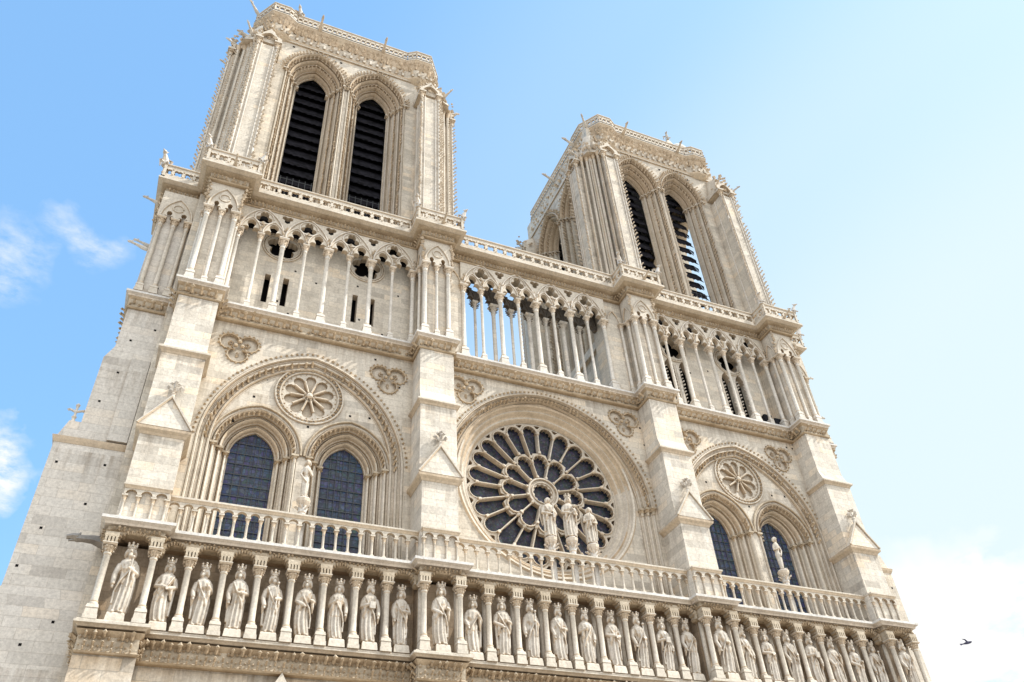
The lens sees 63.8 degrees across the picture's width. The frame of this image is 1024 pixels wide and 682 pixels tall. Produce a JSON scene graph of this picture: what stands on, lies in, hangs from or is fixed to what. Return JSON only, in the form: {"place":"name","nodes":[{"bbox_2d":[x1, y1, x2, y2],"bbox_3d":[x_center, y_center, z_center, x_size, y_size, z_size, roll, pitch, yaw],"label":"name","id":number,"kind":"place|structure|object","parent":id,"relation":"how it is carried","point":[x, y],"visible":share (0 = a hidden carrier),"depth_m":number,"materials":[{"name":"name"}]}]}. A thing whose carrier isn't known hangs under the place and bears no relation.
{"place":"outdoors","nodes":[
{"label":"outdoors","id":0,"kind":"place"},
{"bbox_2d":[0,0,931,681],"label":"cathedral","id":1,"kind":"structure","parent":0,"point":[314,268],"depth_m":48.78,"materials":[{"name":"stone"}]},
{"bbox_2d":[104,542,139,620],"bbox_3d":[-15.640,9.724,33.111,1.015,3.414,0.788,13,-44,-19],"label":"king statue","id":2,"kind":"object","parent":1,"relation":"on","point":[127,569],"visible":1,"depth_m":32.89,"materials":[{"name":"stone"}]},
{"bbox_2d":[148,557,177,631],"bbox_3d":[-14.360,10.473,33.924,0.952,3.190,0.759,13,-44,-19],"label":"king statue","id":3,"kind":"object","parent":1,"relation":"on","point":[166,585],"visible":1,"depth_m":33.72,"materials":[{"name":"stone"}]},
{"bbox_2d":[185,562,212,634],"bbox_3d":[-13.037,10.804,34.394,0.899,3.146,0.748,13,-44,-19],"label":"king statue","id":4,"kind":"object","parent":1,"relation":"on","point":[202,586],"visible":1,"depth_m":34.15,"materials":[{"name":"stone"}]},
{"bbox_2d":[221,564,248,637],"bbox_3d":[-11.707,11.057,34.910,0.954,3.280,0.774,13,-44,-19],"label":"king statue","id":5,"kind":"object","parent":1,"relation":"on","point":[237,592],"visible":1,"depth_m":34.66,"materials":[{"name":"stone"}]},
{"bbox_2d":[192,404,301,543],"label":"lancet window","id":6,"kind":"structure","parent":1,"relation":"in","point":[252,460],"depth_m":41.89,"materials":[{"name":"stone"}]},
{"bbox_2d":[257,569,282,641],"bbox_3d":[-10.374,11.392,35.370,0.941,3.216,0.780,13,-44,-19],"label":"king statue","id":7,"kind":"object","parent":1,"relation":"on","point":[271,597],"visible":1,"depth_m":35.14,"materials":[{"name":"stone"}]},
{"bbox_2d":[294,460,312,545],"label":"adam statue","id":8,"kind":"object","parent":1,"relation":"on","point":[303,501],"visible":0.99,"depth_m":39.54,"materials":[{"name":"stone"}]},
{"bbox_2d":[292,573,315,644],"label":"king statue","id":9,"kind":"object","parent":1,"relation":"on","point":[305,597],"visible":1,"depth_m":35.59,"materials":[{"name":"stone"}]},
{"bbox_2d":[326,578,347,647],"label":"king statue","id":10,"kind":"object","parent":1,"relation":"on","point":[337,602],"visible":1,"depth_m":36.08,"materials":[{"name":"stone"}]},
{"bbox_2d":[302,421,389,556],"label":"lancet window","id":11,"kind":"structure","parent":1,"relation":"in","point":[349,468],"depth_m":43.61,"materials":[{"name":"stone"}]},
{"bbox_2d":[359,579,379,650],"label":"king statue","id":12,"kind":"object","parent":1,"relation":"on","point":[369,603],"visible":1,"depth_m":36.58,"materials":[{"name":"stone"}]},
{"bbox_2d":[391,584,410,653],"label":"king statue","id":13,"kind":"object","parent":1,"relation":"on","point":[400,611],"visible":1,"depth_m":37.02,"materials":[{"name":"stone"}]},
{"bbox_2d":[431,581,450,651],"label":"king statue","id":14,"kind":"object","parent":1,"relation":"on","point":[440,606],"visible":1,"depth_m":37.32,"materials":[{"name":"stone"}]},
{"bbox_2d":[463,594,483,660],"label":"king statue","id":15,"kind":"object","parent":1,"relation":"on","point":[472,617],"visible":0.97,"depth_m":38.23,"materials":[{"name":"stone"}]},
{"bbox_2d":[493,596,514,663],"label":"king statue","id":16,"kind":"object","parent":1,"relation":"on","point":[502,622],"visible":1,"depth_m":38.71,"materials":[{"name":"stone"}]},
{"bbox_2d":[522,598,543,665],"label":"king statue","id":17,"kind":"object","parent":1,"relation":"on","point":[530,625],"visible":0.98,"depth_m":39.25,"materials":[{"name":"stone"}]},
{"bbox_2d":[539,497,559,579],"bbox_3d":[2.102,10.710,43.886,0.969,5.300,0.886,13,-44,-19],"label":"angel statue","id":18,"kind":"object","parent":1,"relation":"on","point":[547,513],"visible":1,"depth_m":44.27,"materials":[{"name":"stone"}]},
{"bbox_2d":[550,603,572,668],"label":"king statue","id":19,"kind":"object","parent":1,"relation":"on","point":[558,628],"visible":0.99,"depth_m":39.69,"materials":[{"name":"stone"}]},
{"bbox_2d":[457,390,670,594],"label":"rose window","id":20,"kind":"structure","parent":1,"relation":"in","point":[512,456],"depth_m":49.29,"materials":[{"name":"stone"}]},
{"bbox_2d":[561,493,579,582],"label":"virgin statue","id":21,"kind":"object","parent":1,"relation":"on","point":[569,511],"visible":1,"depth_m":44.78,"materials":[{"name":"stone"}]},
{"bbox_2d":[577,608,600,671],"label":"king statue","id":22,"kind":"object","parent":1,"relation":"on","point":[587,634],"visible":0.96,"depth_m":40.24,"materials":[{"name":"stone"}]},
{"bbox_2d":[580,507,600,585],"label":"angel statue","id":23,"kind":"object","parent":1,"relation":"on","point":[589,523],"visible":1,"depth_m":44.99,"materials":[{"name":"stone"}]},
{"bbox_2d":[604,610,627,673],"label":"king statue","id":24,"kind":"object","parent":1,"relation":"on","point":[613,636],"visible":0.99,"depth_m":40.73,"materials":[{"name":"stone"}]},
{"bbox_2d":[630,611,654,676],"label":"king statue","id":25,"kind":"object","parent":1,"relation":"on","point":[638,636],"visible":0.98,"depth_m":41.24,"materials":[{"name":"stone"}]},
{"bbox_2d":[655,617,680,678],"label":"king statue","id":26,"kind":"object","parent":1,"relation":"on","point":[663,638],"visible":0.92,"depth_m":41.75,"materials":[{"name":"stone"}]},
{"bbox_2d":[679,618,705,680],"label":"king statue","id":27,"kind":"object","parent":1,"relation":"on","point":[688,641],"visible":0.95,"depth_m":42.24,"materials":[{"name":"stone"}]},
{"bbox_2d":[712,616,740,679],"bbox_3d":[11.030,16.013,42.762,1.029,3.349,0.783,13,-44,-19],"label":"king statue","id":28,"kind":"object","parent":1,"relation":"on","point":[722,641],"visible":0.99,"depth_m":42.51,"materials":[{"name":"stone"}]},
{"bbox_2d":[699,489,772,608],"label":"lancet window","id":29,"kind":"structure","parent":1,"relation":"in","point":[734,545],"depth_m":51.90,"materials":[{"name":"stone"}]},
{"bbox_2d":[738,625,761,681],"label":"king statue","id":30,"kind":"object","parent":1,"relation":"on","point":[748,653],"visible":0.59,"depth_m":43.56,"materials":[{"name":"stone"}]},
{"bbox_2d":[758,629,783,681],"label":"king statue","id":31,"kind":"object","parent":1,"relation":"on","point":[767,650],"visible":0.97,"depth_m":44.03,"materials":[{"name":"stone"}]},
{"bbox_2d":[771,537,797,611],"bbox_3d":[16.257,14.019,49.047,0.852,5.060,0.844,13,-44,-19],"label":"eve statue","id":32,"kind":"object","parent":1,"relation":"on","point":[783,574],"visible":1,"depth_m":49.03,"materials":[{"name":"stone"}]},
{"bbox_2d":[780,630,804,681],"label":"king statue","id":33,"kind":"object","parent":1,"relation":"on","point":[791,654],"visible":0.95,"depth_m":44.57,"materials":[{"name":"stone"}]},
{"bbox_2d":[753,500,835,615],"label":"lancet window","id":34,"kind":"structure","parent":1,"relation":"in","point":[771,520],"depth_m":53.32,"materials":[{"name":"stone"}]},
{"bbox_2d":[803,632,825,681],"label":"king statue","id":35,"kind":"object","parent":1,"relation":"on","point":[812,653],"visible":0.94,"depth_m":45.09,"materials":[{"name":"stone"}]},
{"bbox_2d":[824,637,846,681],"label":"king statue","id":36,"kind":"object","parent":1,"relation":"on","point":[835,660],"visible":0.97,"depth_m":45.59,"materials":[{"name":"stone"}]},
{"bbox_2d":[845,640,867,681],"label":"king statue","id":37,"kind":"object","parent":1,"relation":"on","point":[856,662],"visible":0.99,"depth_m":46.18,"materials":[{"name":"stone"}]},
{"bbox_2d":[865,640,888,681],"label":"king statue","id":38,"kind":"object","parent":1,"relation":"on","point":[877,664],"visible":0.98,"depth_m":46.74,"materials":[{"name":"stone"}]},
{"bbox_2d":[895,639,918,681],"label":"king statue","id":39,"kind":"object","parent":1,"relation":"on","point":[906,660],"visible":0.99,"depth_m":47.04,"materials":[{"name":"stone"}]},
{"bbox_2d":[0,0,1023,681],"label":"sky","id":40,"kind":"structure","parent":0,"point":[873,149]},
{"bbox_2d":[960,639,971,644],"bbox_3d":[18.153,12.050,32.846,0.512,0.302,0.176,-11,-68,-5],"label":"bird","id":41,"kind":"object","parent":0,"point":[967,642],"visible":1,"depth_m":32.84}
]}

